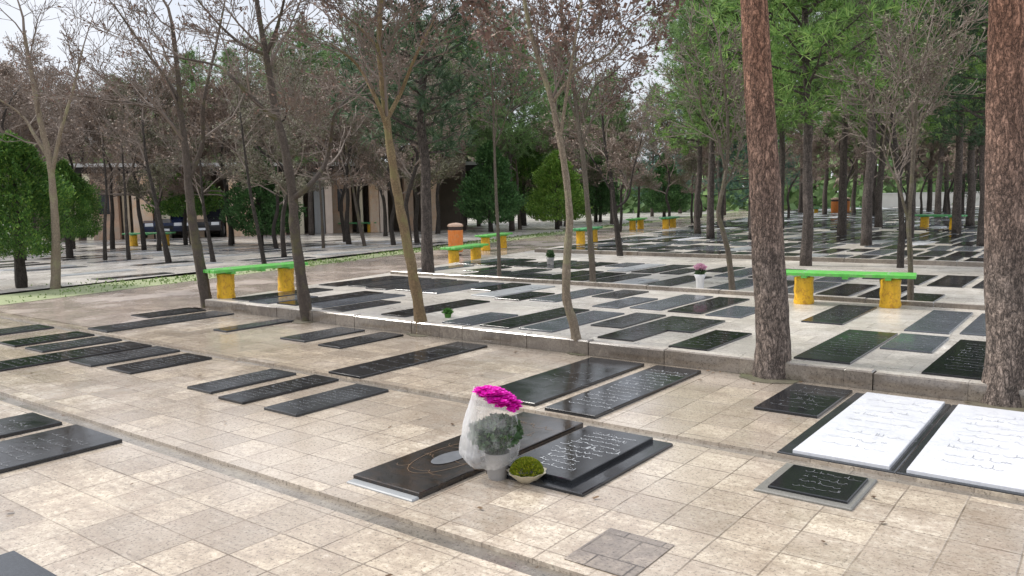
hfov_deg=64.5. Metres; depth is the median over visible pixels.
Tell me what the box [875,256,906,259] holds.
gravestone
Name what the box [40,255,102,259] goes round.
gravestone
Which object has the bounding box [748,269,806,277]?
gravestone
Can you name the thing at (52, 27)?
sky
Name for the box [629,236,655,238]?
gravestone
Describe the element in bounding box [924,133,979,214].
bare tree
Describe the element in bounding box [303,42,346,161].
pine tree
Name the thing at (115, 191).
bare tree
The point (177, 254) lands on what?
gravestone
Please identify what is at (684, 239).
gravestone
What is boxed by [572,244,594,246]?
gravestone
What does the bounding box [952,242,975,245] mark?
gravestone
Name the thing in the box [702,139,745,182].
bare tree
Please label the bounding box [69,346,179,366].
gravestone
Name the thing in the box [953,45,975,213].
pine tree
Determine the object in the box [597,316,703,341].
gravestone
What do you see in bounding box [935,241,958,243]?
gravestone
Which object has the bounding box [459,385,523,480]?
flower bouquet
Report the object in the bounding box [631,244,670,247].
gravestone
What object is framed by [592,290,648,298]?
gravestone
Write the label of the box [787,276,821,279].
gravestone
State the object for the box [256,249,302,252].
gravestone
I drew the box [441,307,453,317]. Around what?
potted plant
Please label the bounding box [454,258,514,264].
gravestone
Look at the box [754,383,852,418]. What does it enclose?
gravestone
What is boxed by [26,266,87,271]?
gravestone
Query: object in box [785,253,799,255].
gravestone
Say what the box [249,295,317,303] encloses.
gravestone
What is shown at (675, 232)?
gravestone
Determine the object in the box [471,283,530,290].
gravestone
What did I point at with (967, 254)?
gravestone
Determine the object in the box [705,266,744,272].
gravestone
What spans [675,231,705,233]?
gravestone
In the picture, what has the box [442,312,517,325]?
gravestone
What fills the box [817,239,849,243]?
gravestone
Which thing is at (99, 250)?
gravestone
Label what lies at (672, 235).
gravestone
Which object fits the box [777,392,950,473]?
gravestone
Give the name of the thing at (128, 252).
bare tree
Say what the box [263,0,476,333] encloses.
bare tree
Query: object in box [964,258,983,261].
gravestone
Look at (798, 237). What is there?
gravestone
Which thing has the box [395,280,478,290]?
gravestone
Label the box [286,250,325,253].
gravestone
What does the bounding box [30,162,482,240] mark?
arcade building
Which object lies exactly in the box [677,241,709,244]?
gravestone
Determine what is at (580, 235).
bench
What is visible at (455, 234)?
litter bin
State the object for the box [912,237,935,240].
gravestone
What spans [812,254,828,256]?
gravestone
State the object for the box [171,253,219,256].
gravestone
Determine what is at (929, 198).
pine tree
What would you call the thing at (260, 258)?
gravestone
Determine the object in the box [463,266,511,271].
gravestone
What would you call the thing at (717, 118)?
pine tree
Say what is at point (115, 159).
bare tree
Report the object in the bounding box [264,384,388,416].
gravestone
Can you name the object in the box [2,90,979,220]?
wood
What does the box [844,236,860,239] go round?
gravestone
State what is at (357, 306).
gravestone
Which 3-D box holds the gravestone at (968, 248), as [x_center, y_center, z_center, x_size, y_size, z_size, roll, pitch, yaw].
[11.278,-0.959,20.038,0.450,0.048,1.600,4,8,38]
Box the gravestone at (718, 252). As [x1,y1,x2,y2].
[701,251,735,253]
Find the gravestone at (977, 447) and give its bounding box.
[896,404,1023,496]
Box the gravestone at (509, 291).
[471,285,554,297]
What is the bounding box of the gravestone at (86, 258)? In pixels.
[61,256,117,260]
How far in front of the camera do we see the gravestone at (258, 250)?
26.67 m
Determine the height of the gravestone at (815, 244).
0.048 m
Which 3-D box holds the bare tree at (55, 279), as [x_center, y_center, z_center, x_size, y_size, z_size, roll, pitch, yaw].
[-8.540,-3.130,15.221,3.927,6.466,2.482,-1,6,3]
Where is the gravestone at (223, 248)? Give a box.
[203,246,239,249]
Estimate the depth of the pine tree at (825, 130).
51.42 m
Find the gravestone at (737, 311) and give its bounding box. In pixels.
[705,306,754,317]
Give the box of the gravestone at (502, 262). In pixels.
[472,259,535,265]
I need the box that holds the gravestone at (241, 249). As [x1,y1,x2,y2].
[219,247,267,250]
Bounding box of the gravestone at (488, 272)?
[460,270,510,274]
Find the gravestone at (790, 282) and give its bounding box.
[787,280,793,286]
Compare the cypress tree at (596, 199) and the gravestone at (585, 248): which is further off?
the cypress tree at (596, 199)
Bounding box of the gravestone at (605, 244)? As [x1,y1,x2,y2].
[579,243,622,246]
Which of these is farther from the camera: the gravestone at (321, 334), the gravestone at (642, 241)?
the gravestone at (642, 241)
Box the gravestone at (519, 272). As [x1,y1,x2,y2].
[485,268,551,276]
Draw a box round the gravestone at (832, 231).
[819,230,836,232]
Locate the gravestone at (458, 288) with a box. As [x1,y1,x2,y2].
[422,282,503,293]
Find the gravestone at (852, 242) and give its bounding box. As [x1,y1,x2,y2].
[841,240,859,243]
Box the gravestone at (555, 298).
[529,288,613,302]
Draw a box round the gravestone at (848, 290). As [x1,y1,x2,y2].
[815,283,876,296]
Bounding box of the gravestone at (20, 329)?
[0,324,53,335]
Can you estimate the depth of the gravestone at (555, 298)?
11.96 m
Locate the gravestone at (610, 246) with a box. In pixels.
[597,245,626,247]
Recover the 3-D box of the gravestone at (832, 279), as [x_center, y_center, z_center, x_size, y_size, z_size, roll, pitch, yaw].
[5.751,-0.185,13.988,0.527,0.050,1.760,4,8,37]
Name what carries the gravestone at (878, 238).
on the terrace
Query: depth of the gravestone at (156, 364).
8.04 m
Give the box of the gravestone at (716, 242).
[706,241,729,243]
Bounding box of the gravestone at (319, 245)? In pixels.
[302,244,338,246]
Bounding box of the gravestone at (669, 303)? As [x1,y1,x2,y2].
[630,294,712,310]
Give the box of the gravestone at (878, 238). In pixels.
[872,237,893,239]
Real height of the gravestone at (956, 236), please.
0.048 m
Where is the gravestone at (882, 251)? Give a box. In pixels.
[862,249,896,254]
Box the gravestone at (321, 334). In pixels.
[280,327,364,342]
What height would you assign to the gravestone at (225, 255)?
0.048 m
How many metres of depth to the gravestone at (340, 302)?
11.79 m
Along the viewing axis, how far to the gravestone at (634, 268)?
16.30 m
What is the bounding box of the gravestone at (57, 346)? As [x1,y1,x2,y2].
[25,336,121,352]
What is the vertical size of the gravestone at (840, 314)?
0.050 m
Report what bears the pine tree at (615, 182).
on the court
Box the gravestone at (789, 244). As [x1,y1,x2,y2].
[784,243,800,246]
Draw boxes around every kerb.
[205,299,1023,407]
[390,248,984,309]
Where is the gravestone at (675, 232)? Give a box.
[661,231,690,233]
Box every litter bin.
[447,223,462,255]
[831,197,837,212]
[847,197,849,211]
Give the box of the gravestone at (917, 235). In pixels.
[914,234,928,236]
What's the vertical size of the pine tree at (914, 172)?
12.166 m
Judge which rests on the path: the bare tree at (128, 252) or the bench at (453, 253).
the bench at (453, 253)
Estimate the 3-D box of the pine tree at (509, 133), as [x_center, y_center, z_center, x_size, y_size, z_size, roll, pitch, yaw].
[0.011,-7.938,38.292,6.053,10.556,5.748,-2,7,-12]
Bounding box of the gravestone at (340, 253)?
[313,251,367,254]
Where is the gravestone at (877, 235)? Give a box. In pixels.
[872,233,888,236]
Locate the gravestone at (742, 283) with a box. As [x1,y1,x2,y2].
[707,279,752,289]
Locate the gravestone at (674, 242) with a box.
[656,241,691,243]
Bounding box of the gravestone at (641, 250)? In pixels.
[628,249,657,251]
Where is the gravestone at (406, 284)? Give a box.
[365,278,456,289]
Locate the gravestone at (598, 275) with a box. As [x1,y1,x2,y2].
[560,272,625,280]
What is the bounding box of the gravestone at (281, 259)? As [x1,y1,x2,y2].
[252,257,315,261]
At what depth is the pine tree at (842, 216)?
26.66 m
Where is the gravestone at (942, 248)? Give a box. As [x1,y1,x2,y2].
[927,246,956,250]
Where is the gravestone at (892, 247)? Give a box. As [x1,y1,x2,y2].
[880,245,906,248]
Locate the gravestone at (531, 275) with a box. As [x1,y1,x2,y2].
[508,273,551,277]
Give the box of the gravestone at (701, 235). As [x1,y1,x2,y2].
[688,234,719,236]
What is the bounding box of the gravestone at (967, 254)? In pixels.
[946,251,981,257]
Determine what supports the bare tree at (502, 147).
on the court
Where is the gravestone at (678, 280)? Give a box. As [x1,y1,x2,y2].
[642,275,711,285]
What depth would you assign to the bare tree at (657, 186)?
47.02 m
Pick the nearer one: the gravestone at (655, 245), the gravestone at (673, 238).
the gravestone at (655, 245)
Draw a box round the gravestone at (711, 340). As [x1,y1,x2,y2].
[668,330,751,350]
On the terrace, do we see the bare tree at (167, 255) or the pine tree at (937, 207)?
the pine tree at (937, 207)
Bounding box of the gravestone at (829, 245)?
[813,243,845,247]
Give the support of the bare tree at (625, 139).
on the path
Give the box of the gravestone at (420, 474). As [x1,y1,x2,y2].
[346,412,582,501]
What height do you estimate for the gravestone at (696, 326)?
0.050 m
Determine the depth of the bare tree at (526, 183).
44.73 m
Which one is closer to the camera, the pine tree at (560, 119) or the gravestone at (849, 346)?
the gravestone at (849, 346)
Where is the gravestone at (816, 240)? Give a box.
[798,239,828,242]
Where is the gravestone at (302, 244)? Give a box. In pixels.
[278,243,318,246]
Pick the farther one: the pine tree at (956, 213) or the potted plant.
the pine tree at (956, 213)
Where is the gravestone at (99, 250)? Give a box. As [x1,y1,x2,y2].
[74,248,125,251]
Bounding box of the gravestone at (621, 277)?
[587,273,650,282]
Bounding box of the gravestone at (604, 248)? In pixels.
[594,248,615,249]
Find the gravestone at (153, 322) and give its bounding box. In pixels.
[88,311,233,332]
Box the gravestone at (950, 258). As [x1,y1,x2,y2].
[935,257,963,260]
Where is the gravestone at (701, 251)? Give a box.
[683,250,712,253]
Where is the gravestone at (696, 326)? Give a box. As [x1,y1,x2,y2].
[658,318,724,332]
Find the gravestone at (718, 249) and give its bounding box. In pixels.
[705,247,732,250]
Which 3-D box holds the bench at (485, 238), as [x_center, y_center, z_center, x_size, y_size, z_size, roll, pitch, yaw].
[-0.551,-1.440,25.039,0.420,0.482,1.782,2,7,26]
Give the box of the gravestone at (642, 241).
[624,240,660,242]
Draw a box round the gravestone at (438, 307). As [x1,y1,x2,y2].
[381,299,489,316]
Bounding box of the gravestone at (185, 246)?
[169,245,207,247]
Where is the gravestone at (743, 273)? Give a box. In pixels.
[715,268,751,277]
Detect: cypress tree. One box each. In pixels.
[0,130,77,287]
[34,158,107,257]
[141,173,223,243]
[219,146,306,244]
[453,140,528,231]
[460,157,485,224]
[492,130,554,225]
[521,149,591,228]
[572,155,619,221]
[635,153,694,216]
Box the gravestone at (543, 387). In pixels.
[476,357,643,406]
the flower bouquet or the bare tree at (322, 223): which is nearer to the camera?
the flower bouquet
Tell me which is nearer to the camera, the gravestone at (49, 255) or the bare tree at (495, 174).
the bare tree at (495, 174)
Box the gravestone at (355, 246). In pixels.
[333,245,378,248]
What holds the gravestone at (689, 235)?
on the terrace
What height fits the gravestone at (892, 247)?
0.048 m
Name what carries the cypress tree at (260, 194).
on the court
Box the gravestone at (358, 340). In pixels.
[318,332,403,348]
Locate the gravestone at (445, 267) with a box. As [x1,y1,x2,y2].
[417,265,473,271]
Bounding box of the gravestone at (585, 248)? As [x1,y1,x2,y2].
[572,247,597,249]
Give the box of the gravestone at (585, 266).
[560,262,617,268]
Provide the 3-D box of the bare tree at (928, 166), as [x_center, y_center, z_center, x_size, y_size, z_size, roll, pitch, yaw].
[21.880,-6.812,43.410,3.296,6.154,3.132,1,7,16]
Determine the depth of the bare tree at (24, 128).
25.89 m
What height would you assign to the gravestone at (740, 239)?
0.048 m
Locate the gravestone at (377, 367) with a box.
[328,342,486,378]
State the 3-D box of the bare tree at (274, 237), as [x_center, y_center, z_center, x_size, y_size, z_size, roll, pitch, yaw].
[-8.372,-4.765,27.898,3.555,6.856,3.701,1,7,14]
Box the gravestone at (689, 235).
[674,234,704,236]
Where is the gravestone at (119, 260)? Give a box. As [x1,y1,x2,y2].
[87,258,152,262]
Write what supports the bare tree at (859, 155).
on the terrace
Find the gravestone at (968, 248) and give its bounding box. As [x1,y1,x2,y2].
[952,246,982,250]
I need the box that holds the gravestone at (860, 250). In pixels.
[846,249,874,251]
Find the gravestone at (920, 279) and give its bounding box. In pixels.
[901,275,937,284]
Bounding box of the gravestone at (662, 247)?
[647,246,677,248]
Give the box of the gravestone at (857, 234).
[845,233,860,235]
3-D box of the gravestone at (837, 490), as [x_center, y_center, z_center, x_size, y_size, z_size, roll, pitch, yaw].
[1.664,1.078,4.433,0.505,0.052,0.525,4,8,37]
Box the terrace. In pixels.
[222,206,985,380]
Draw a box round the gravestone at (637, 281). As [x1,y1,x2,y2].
[614,278,658,283]
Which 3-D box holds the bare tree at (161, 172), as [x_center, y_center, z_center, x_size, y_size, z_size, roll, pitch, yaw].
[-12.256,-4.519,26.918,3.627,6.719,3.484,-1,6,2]
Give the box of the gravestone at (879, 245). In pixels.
[864,244,890,247]
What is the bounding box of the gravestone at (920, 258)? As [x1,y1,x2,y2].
[913,256,934,259]
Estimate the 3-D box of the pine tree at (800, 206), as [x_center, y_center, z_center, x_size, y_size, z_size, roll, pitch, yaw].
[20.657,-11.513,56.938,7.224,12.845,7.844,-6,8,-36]
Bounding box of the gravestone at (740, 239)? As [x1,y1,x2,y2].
[728,238,749,240]
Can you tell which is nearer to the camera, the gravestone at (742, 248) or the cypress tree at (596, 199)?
the gravestone at (742, 248)
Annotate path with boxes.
[0,209,790,326]
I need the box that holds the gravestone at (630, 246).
[612,244,653,247]
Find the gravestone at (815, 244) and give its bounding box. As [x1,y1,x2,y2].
[791,243,825,246]
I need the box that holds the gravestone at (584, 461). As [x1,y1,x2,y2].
[486,426,672,496]
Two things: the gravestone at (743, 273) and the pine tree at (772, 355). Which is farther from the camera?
the gravestone at (743, 273)
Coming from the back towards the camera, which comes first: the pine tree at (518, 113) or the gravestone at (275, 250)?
the pine tree at (518, 113)
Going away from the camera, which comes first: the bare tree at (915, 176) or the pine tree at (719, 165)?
the pine tree at (719, 165)
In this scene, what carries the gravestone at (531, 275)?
on the terrace
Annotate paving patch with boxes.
[564,528,673,575]
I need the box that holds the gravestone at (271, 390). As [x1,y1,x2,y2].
[218,374,338,404]
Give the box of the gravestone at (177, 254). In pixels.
[152,252,206,255]
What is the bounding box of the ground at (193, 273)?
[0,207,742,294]
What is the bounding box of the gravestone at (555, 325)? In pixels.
[518,310,623,332]
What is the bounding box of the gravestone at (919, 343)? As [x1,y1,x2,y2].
[880,333,948,353]
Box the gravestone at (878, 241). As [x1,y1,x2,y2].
[859,240,892,243]
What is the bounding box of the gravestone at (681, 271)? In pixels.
[659,268,694,274]
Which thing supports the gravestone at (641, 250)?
on the terrace
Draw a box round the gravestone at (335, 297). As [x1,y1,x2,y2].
[277,291,382,305]
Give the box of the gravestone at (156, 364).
[106,353,211,374]
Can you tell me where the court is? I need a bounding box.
[0,209,745,292]
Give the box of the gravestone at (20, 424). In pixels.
[0,412,61,437]
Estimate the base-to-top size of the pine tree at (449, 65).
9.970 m
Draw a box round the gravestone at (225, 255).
[192,254,248,257]
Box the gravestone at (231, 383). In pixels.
[187,368,295,393]
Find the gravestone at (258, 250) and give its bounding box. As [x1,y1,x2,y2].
[236,248,280,251]
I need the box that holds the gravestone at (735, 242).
[720,241,744,243]
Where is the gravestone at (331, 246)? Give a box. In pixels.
[311,245,350,247]
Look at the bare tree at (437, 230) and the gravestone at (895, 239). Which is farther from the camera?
the bare tree at (437, 230)
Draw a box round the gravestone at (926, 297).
[900,293,944,301]
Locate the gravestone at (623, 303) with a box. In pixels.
[592,297,657,308]
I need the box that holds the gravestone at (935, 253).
[917,250,953,256]
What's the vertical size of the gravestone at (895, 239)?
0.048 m
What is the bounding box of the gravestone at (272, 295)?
[232,288,332,300]
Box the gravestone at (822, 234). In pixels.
[814,233,836,235]
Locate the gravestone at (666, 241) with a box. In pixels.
[653,240,677,241]
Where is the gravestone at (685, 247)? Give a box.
[666,245,708,249]
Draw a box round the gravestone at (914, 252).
[890,250,924,255]
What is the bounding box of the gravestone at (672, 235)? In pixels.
[658,234,688,236]
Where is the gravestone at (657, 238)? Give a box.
[642,237,673,239]
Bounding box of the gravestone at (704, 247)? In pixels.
[685,245,723,249]
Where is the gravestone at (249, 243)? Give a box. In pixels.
[233,242,269,244]
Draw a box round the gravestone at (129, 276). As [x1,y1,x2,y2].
[93,272,174,279]
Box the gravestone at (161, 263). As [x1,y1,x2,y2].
[132,261,193,265]
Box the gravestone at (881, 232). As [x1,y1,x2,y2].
[872,231,893,233]
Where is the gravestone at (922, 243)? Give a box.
[912,241,935,244]
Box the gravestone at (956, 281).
[927,275,978,287]
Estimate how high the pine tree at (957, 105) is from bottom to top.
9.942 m
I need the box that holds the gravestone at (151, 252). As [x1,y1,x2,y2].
[124,250,175,253]
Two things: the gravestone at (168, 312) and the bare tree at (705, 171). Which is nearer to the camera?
the gravestone at (168, 312)
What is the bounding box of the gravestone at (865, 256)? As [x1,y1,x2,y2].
[849,255,878,258]
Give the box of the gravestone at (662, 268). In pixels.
[631,264,693,272]
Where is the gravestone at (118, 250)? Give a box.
[97,249,140,252]
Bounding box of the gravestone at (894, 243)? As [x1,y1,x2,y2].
[884,240,913,244]
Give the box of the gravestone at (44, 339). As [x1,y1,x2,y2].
[0,331,94,346]
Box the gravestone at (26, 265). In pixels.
[0,263,50,267]
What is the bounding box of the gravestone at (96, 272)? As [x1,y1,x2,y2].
[61,269,133,276]
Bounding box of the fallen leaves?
[0,316,966,575]
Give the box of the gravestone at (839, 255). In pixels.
[824,254,853,257]
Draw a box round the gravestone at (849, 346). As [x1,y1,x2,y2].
[794,329,897,364]
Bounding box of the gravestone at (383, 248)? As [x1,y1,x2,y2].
[362,246,401,249]
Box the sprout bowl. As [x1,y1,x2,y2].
[506,456,546,483]
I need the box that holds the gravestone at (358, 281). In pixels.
[319,276,407,286]
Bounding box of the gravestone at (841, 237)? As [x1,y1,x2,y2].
[826,236,854,238]
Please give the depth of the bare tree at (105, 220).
23.21 m
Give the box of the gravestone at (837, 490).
[753,463,877,511]
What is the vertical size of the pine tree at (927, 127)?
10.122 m
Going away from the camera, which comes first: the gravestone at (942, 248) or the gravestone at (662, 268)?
the gravestone at (662, 268)
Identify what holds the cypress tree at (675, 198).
on the court
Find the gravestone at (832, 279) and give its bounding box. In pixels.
[814,277,858,281]
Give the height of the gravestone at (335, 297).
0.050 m
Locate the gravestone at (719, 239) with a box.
[706,238,737,240]
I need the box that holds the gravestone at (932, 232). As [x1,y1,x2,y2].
[921,231,942,233]
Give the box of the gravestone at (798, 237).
[785,236,816,238]
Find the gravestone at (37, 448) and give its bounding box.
[0,424,121,473]
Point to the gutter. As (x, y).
(482, 553)
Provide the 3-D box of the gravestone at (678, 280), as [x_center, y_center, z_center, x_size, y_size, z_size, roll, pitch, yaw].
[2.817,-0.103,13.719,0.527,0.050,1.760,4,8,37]
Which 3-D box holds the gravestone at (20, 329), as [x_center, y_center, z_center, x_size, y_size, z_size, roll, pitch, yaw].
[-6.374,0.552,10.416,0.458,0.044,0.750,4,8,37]
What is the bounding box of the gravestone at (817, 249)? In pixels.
[812,248,829,250]
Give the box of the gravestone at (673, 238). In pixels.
[657,237,690,239]
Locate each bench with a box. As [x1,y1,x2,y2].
[122,232,175,245]
[203,261,307,298]
[338,222,375,231]
[440,243,488,263]
[475,232,512,250]
[573,227,602,243]
[626,218,646,229]
[659,216,679,228]
[786,269,916,307]
[813,208,830,212]
[915,214,967,228]
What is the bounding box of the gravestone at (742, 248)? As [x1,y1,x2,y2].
[721,246,750,250]
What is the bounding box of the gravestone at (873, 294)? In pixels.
[857,286,914,298]
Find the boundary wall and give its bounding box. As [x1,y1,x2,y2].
[882,191,979,206]
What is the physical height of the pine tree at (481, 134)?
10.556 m
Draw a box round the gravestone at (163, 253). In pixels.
[137,251,190,254]
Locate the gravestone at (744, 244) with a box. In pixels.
[729,242,750,245]
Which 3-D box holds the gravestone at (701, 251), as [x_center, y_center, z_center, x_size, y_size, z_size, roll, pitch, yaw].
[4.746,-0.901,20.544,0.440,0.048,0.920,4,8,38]
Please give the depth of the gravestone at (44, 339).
9.63 m
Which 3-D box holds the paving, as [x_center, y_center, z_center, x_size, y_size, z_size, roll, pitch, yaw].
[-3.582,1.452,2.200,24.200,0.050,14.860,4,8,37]
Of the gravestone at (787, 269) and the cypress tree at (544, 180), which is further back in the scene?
the cypress tree at (544, 180)
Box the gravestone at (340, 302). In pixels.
[311,293,404,307]
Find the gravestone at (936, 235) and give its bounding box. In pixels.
[924,234,946,237]
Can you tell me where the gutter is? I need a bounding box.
[0,317,1023,575]
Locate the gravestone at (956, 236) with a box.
[944,234,967,237]
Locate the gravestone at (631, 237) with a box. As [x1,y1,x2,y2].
[612,236,646,238]
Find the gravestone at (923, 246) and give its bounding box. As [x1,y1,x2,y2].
[913,245,934,248]
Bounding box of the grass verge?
[0,210,745,304]
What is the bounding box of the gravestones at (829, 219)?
[688,207,978,231]
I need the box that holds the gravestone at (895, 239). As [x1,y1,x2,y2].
[886,237,914,240]
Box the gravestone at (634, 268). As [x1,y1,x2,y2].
[607,264,665,271]
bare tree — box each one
[0,0,143,288]
[0,31,83,259]
[0,60,72,226]
[1,67,79,249]
[3,66,74,228]
[6,0,266,307]
[6,57,146,248]
[27,94,113,237]
[46,69,163,248]
[47,76,153,259]
[53,116,124,163]
[58,0,427,321]
[70,49,173,261]
[71,77,164,259]
[75,64,200,249]
[97,50,206,250]
[104,135,142,162]
[107,64,186,238]
[129,63,218,244]
[142,85,252,261]
[156,67,285,243]
[157,68,234,236]
[161,80,269,245]
[185,39,288,263]
[201,54,333,247]
[219,103,275,181]
[223,24,343,256]
[251,57,314,186]
[256,82,332,193]
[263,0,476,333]
[277,52,389,244]
[285,69,368,247]
[305,66,384,241]
[318,85,374,245]
[331,90,385,192]
[331,105,383,232]
[336,19,471,241]
[337,42,414,235]
[338,25,451,244]
[358,17,476,242]
[412,53,482,233]
[452,1,555,275]
[454,0,691,341]
[457,96,535,226]
[467,100,513,224]
[487,92,544,229]
[497,0,680,281]
[531,97,599,226]
[536,38,677,255]
[564,71,627,221]
[582,98,656,231]
[616,110,670,221]
[624,82,708,225]
[643,0,773,289]
[663,122,716,222]
[664,112,741,217]
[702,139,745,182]
[777,113,838,218]
[778,117,830,184]
[812,88,877,185]
[814,0,987,300]
[822,0,974,267]
[828,119,926,214]
[876,140,934,203]
[891,125,954,216]
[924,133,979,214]
[941,86,984,180]
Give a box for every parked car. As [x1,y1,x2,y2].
[143,214,182,237]
[182,206,225,236]
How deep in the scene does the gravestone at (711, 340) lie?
8.07 m
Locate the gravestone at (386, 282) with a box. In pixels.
[348,277,431,287]
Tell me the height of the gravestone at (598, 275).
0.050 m
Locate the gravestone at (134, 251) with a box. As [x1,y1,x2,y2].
[110,250,156,252]
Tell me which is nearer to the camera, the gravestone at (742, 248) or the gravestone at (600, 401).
the gravestone at (600, 401)
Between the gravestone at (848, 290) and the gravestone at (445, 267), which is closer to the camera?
the gravestone at (848, 290)
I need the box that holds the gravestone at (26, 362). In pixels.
[0,341,151,371]
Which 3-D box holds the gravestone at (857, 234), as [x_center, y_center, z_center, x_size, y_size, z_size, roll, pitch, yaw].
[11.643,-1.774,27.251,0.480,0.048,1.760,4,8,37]
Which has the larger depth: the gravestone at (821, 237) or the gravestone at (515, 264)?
the gravestone at (821, 237)
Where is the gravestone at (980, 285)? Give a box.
[972,280,983,288]
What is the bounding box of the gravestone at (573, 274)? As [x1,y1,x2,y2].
[534,270,603,279]
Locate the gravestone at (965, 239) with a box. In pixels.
[954,238,976,241]
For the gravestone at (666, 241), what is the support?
on the terrace
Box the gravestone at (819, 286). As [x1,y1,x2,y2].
[788,281,841,293]
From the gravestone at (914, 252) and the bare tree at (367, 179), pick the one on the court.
the bare tree at (367, 179)
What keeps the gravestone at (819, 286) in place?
on the terrace
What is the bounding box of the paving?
[0,294,1023,575]
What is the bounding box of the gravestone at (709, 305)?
[668,297,749,313]
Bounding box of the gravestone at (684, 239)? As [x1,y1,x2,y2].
[674,237,705,240]
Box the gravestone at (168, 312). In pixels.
[131,307,205,317]
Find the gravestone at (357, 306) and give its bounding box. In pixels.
[322,300,400,311]
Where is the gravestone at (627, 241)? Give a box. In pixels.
[607,239,641,242]
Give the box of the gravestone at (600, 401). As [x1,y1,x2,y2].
[545,365,700,418]
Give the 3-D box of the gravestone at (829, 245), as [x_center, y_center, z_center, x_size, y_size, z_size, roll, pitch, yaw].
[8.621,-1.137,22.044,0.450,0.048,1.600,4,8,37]
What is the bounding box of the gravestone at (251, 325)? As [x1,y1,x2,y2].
[213,319,293,332]
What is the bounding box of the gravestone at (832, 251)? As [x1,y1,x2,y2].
[814,248,849,253]
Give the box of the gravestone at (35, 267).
[0,264,76,270]
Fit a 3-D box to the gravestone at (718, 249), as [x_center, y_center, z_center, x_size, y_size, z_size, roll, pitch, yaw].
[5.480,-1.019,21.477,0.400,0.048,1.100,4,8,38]
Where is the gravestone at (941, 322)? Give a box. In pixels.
[904,310,972,334]
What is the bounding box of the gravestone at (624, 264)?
[605,263,644,266]
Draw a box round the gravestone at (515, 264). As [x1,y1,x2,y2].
[493,261,537,266]
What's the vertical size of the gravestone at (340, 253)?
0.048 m
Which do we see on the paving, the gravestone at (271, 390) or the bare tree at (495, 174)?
the gravestone at (271, 390)
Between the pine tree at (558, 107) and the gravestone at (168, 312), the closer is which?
the gravestone at (168, 312)
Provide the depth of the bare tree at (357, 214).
27.69 m
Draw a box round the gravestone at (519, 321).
[480,307,588,328]
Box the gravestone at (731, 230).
[715,229,743,231]
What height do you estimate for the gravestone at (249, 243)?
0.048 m
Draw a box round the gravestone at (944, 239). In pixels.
[930,237,957,240]
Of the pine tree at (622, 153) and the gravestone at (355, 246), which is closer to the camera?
the gravestone at (355, 246)
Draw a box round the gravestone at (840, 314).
[801,304,876,324]
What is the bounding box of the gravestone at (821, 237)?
[813,236,835,238]
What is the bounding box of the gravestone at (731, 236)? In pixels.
[727,235,747,237]
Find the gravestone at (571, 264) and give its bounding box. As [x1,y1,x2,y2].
[537,261,595,268]
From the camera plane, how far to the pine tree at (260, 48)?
46.33 m
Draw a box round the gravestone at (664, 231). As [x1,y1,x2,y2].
[652,231,676,232]
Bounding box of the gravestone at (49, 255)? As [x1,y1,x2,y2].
[27,254,78,257]
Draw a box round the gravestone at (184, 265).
[153,262,222,267]
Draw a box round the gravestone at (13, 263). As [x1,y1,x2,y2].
[0,262,39,265]
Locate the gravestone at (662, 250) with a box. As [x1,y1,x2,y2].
[644,249,673,251]
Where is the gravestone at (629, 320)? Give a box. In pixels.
[591,312,665,328]
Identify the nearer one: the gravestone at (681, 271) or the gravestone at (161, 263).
the gravestone at (681, 271)
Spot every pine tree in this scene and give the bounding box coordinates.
[82,72,157,162]
[147,46,218,161]
[190,41,266,162]
[241,29,298,162]
[249,11,342,234]
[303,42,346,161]
[304,0,536,272]
[308,0,385,231]
[393,17,486,205]
[412,34,487,161]
[432,10,519,230]
[462,33,513,157]
[463,9,571,230]
[490,47,566,159]
[515,44,606,225]
[531,77,592,156]
[578,87,622,216]
[583,69,661,223]
[600,99,641,204]
[625,82,674,216]
[632,0,794,237]
[641,0,772,233]
[651,0,954,265]
[651,15,745,225]
[659,0,839,238]
[664,91,703,213]
[691,75,746,214]
[703,90,800,224]
[728,7,867,228]
[734,120,799,196]
[740,0,791,379]
[772,0,980,245]
[776,58,829,211]
[780,0,951,235]
[788,34,850,213]
[808,0,987,237]
[815,106,900,185]
[822,115,887,213]
[827,4,974,226]
[832,79,906,208]
[877,0,987,245]
[879,124,921,209]
[896,1,979,213]
[897,0,987,233]
[902,129,944,210]
[905,124,955,211]
[920,32,986,225]
[942,144,979,203]
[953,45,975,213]
[980,0,1023,407]
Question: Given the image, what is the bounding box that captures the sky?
[0,0,877,191]
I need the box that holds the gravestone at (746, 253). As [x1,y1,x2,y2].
[731,252,751,254]
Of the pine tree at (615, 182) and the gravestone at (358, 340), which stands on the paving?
the gravestone at (358, 340)
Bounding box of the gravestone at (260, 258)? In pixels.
[237,256,291,260]
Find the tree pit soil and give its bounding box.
[193,307,1023,411]
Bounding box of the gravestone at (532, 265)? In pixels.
[514,260,575,267]
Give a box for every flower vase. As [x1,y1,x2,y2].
[545,249,554,264]
[693,263,706,287]
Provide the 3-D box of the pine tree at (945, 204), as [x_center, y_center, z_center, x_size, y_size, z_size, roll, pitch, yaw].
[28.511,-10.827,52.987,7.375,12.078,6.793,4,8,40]
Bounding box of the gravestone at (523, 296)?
[495,291,554,300]
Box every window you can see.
[97,188,109,215]
[336,188,343,211]
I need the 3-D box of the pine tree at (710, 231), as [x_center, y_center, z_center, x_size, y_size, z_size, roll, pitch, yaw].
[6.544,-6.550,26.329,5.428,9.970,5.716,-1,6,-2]
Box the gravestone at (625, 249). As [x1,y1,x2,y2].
[610,248,635,250]
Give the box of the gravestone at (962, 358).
[921,339,985,379]
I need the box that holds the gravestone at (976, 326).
[960,313,985,335]
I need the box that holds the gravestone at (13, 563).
[0,550,56,575]
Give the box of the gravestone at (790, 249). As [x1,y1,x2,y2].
[784,247,799,251]
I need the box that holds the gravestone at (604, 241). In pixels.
[593,239,629,242]

